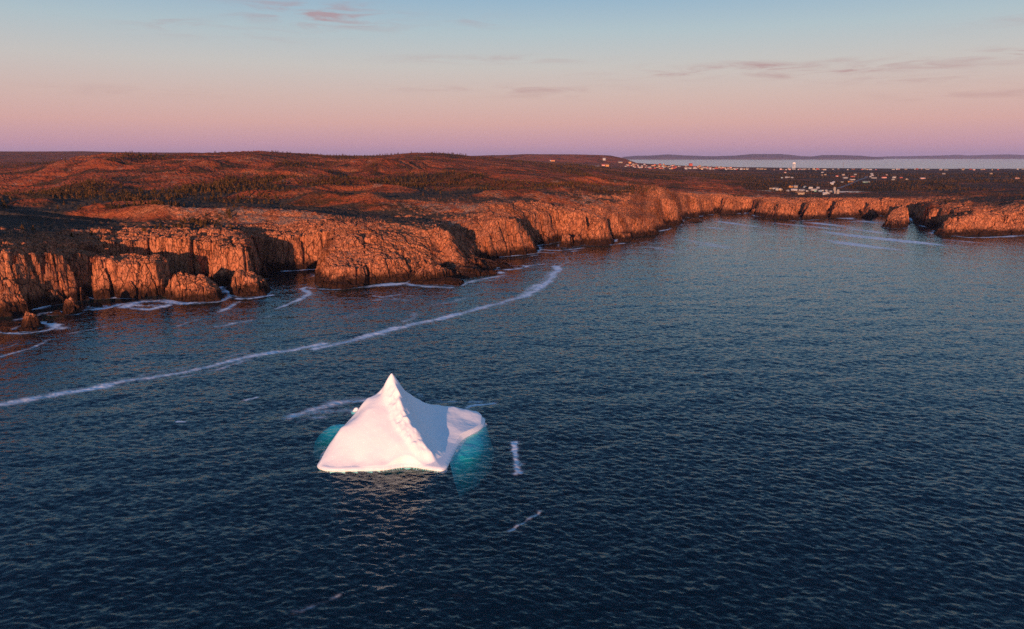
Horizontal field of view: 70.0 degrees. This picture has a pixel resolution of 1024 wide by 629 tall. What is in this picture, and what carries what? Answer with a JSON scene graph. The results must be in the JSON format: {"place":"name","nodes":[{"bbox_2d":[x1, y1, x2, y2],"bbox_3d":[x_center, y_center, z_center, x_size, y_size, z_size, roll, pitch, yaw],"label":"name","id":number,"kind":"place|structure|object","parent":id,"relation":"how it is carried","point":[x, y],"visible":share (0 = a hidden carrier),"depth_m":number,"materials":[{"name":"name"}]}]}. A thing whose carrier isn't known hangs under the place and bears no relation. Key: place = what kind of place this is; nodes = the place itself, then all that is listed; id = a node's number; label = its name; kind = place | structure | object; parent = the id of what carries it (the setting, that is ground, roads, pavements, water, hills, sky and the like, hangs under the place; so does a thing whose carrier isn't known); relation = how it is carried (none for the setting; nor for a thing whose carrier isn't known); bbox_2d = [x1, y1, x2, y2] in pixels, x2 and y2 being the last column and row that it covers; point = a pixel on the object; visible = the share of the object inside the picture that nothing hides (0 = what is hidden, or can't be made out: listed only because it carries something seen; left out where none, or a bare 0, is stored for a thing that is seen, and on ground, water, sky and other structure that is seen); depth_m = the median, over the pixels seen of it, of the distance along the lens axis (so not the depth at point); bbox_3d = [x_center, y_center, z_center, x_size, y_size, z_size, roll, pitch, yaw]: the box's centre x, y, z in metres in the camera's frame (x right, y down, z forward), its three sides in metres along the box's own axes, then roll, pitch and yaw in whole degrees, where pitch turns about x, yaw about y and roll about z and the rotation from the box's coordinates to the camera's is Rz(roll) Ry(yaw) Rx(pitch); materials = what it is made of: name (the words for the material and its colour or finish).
{"place":"outdoors","nodes":[
{"label":"outdoors","id":0,"kind":"place"},
{"bbox_2d":[0,150,1023,346],"bbox_3d":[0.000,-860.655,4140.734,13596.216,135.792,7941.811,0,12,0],"label":"terrain","id":1,"kind":"structure","parent":0,"point":[367,234],"depth_m":677.38,"materials":[{"name":"brown stone"}]},
{"bbox_2d":[409,265,456,281],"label":"rock outcrop","id":2,"kind":"object","parent":1,"relation":"on","point":[431,272],"visible":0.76,"depth_m":477.79,"materials":[{"name":"brown stone"}]},
{"bbox_2d":[0,150,1023,230],"bbox_3d":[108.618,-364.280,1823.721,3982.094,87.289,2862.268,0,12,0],"label":"forest","id":3,"kind":"object","parent":1,"relation":"on","point":[235,180],"visible":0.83,"depth_m":1039.79,"materials":[{"name":"green plant"}]},
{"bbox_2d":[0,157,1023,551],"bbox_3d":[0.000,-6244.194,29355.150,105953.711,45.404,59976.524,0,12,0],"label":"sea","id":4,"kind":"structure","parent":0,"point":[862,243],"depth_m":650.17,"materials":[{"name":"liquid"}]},
{"bbox_2d":[0,302,20,325],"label":"sea rock","id":5,"kind":"object","parent":4,"relation":"in","point":[3,310],"visible":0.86,"depth_m":374.56,"materials":[{"name":"brown stone"}]},
{"bbox_2d":[0,327,47,342],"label":"rock","id":6,"kind":"object","parent":4,"relation":"in","point":[33,333],"visible":0.93,"depth_m":341.06,"materials":[{"name":"stone"}]},
{"bbox_2d":[16,310,53,336],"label":"sea rock","id":7,"kind":"object","parent":4,"relation":"in","point":[31,320],"visible":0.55,"depth_m":348.83,"materials":[{"name":"brown stone"}]},
{"bbox_2d":[41,310,61,324],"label":"sea rock","id":8,"kind":"object","parent":4,"relation":"in","point":[50,318],"visible":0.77,"depth_m":377.16,"materials":[{"name":"brown stone"}]},
{"bbox_2d":[45,321,64,333],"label":"sea rock","id":9,"kind":"object","parent":4,"relation":"in","point":[55,330],"visible":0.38,"depth_m":357.40,"materials":[{"name":"brown stone"}]},
{"bbox_2d":[59,297,90,323],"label":"sea rock","id":10,"kind":"object","parent":4,"relation":"in","point":[71,309],"visible":0.87,"depth_m":379.71,"materials":[{"name":"brown stone"}]},
{"bbox_2d":[84,300,112,315],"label":"sea rock","id":11,"kind":"object","parent":4,"relation":"in","point":[88,312],"visible":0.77,"depth_m":396.35,"materials":[{"name":"brown stone"}]},
{"bbox_2d":[134,303,165,314],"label":"sea rock","id":12,"kind":"object","parent":4,"relation":"in","point":[137,312],"visible":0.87,"depth_m":399.50,"materials":[{"name":"brown stone"}]},
{"bbox_2d":[161,271,230,310],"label":"rock outcrop","id":13,"kind":"object","parent":4,"relation":"in","point":[200,289],"visible":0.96,"depth_m":414.97,"materials":[{"name":"brown stone"}]},
{"bbox_2d":[222,269,276,304],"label":"rock outcrop","id":14,"kind":"object","parent":4,"relation":"in","point":[246,285],"visible":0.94,"depth_m":431.19,"materials":[{"name":"brown stone"}]},
{"bbox_2d":[313,373,493,497],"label":"iceberg","id":15,"kind":"object","parent":4,"relation":"on","point":[392,426],"visible":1,"depth_m":201.00,"materials":[{"name":"white ice"}]},
{"bbox_2d":[401,277,467,293],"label":"sea rock","id":16,"kind":"object","parent":4,"relation":"in","point":[456,283],"visible":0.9,"depth_m":466.71,"materials":[{"name":"brown stone"}]},
{"bbox_2d":[511,266,527,273],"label":"sea rock","id":17,"kind":"object","parent":4,"relation":"in","point":[523,270],"visible":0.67,"depth_m":538.86,"materials":[{"name":"brown stone"}]},
{"bbox_2d":[555,235,575,252],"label":"sea stack","id":18,"kind":"object","parent":4,"relation":"in","point":[566,243],"visible":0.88,"depth_m":657.85,"materials":[{"name":"brown stone"}]},
{"bbox_2d":[573,234,584,251],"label":"sea stack","id":19,"kind":"object","parent":4,"relation":"in","point":[578,241],"visible":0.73,"depth_m":669.90,"materials":[{"name":"brown stone"}]},
{"bbox_2d":[581,243,616,250],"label":"sea rock","id":20,"kind":"object","parent":4,"relation":"in","point":[599,245],"visible":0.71,"depth_m":668.91,"materials":[{"name":"brown stone"}]},
{"bbox_2d":[628,240,642,246],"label":"sea rock","id":21,"kind":"object","parent":4,"relation":"in","point":[633,241],"visible":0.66,"depth_m":696.15,"materials":[{"name":"brown stone"}]},
{"bbox_2d":[667,221,682,229],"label":"sea stack","id":22,"kind":"object","parent":4,"relation":"in","point":[675,224],"visible":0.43,"depth_m":862.91,"materials":[{"name":"brown stone"}]},
{"bbox_2d":[691,219,704,225],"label":"sea rock","id":23,"kind":"object","parent":4,"relation":"in","point":[697,221],"visible":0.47,"depth_m":911.33,"materials":[{"name":"brown stone"}]},
{"bbox_2d":[746,208,755,217],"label":"sea stack","id":24,"kind":"object","parent":4,"relation":"in","point":[752,212],"visible":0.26,"depth_m":1023.62,"materials":[{"name":"brown stone"}]},
{"bbox_2d":[782,219,801,223],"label":"sea rock","id":25,"kind":"object","parent":4,"relation":"in","point":[790,220],"visible":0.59,"depth_m":932.14,"materials":[{"name":"brown stone"}]},
{"bbox_2d":[810,217,825,222],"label":"sea rock","id":26,"kind":"object","parent":4,"relation":"in","point":[816,218],"visible":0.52,"depth_m":947.21,"materials":[{"name":"brown stone"}]},
{"bbox_2d":[878,205,909,231],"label":"sea stack","id":27,"kind":"object","parent":4,"relation":"in","point":[897,218],"visible":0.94,"depth_m":859.19,"materials":[{"name":"brown stone"}]},
{"bbox_2d":[622,154,880,159],"bbox_3d":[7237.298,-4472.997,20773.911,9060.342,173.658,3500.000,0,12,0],"label":"hills","id":28,"kind":"structure","parent":0,"point":[757,157],"depth_m":19392.47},
{"bbox_2d":[838,176,867,187],"bbox_3d":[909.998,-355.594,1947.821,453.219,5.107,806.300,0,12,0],"label":"road","id":29,"kind":"structure","parent":0,"point":[853,182],"depth_m":1815.07,"materials":[{"name":"grey asphalt"}]},
{"bbox_2d":[839,191,874,192],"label":"water","id":30,"kind":"structure","parent":0,"point":[856,191],"depth_m":1469.79,"materials":[{"name":"grey liquid"}]},
{"bbox_2d":[878,154,1023,158],"bbox_3d":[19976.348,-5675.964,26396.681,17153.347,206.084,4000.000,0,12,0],"label":"hills","id":31,"kind":"structure","parent":0,"point":[1006,156],"depth_m":24887.72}
]}

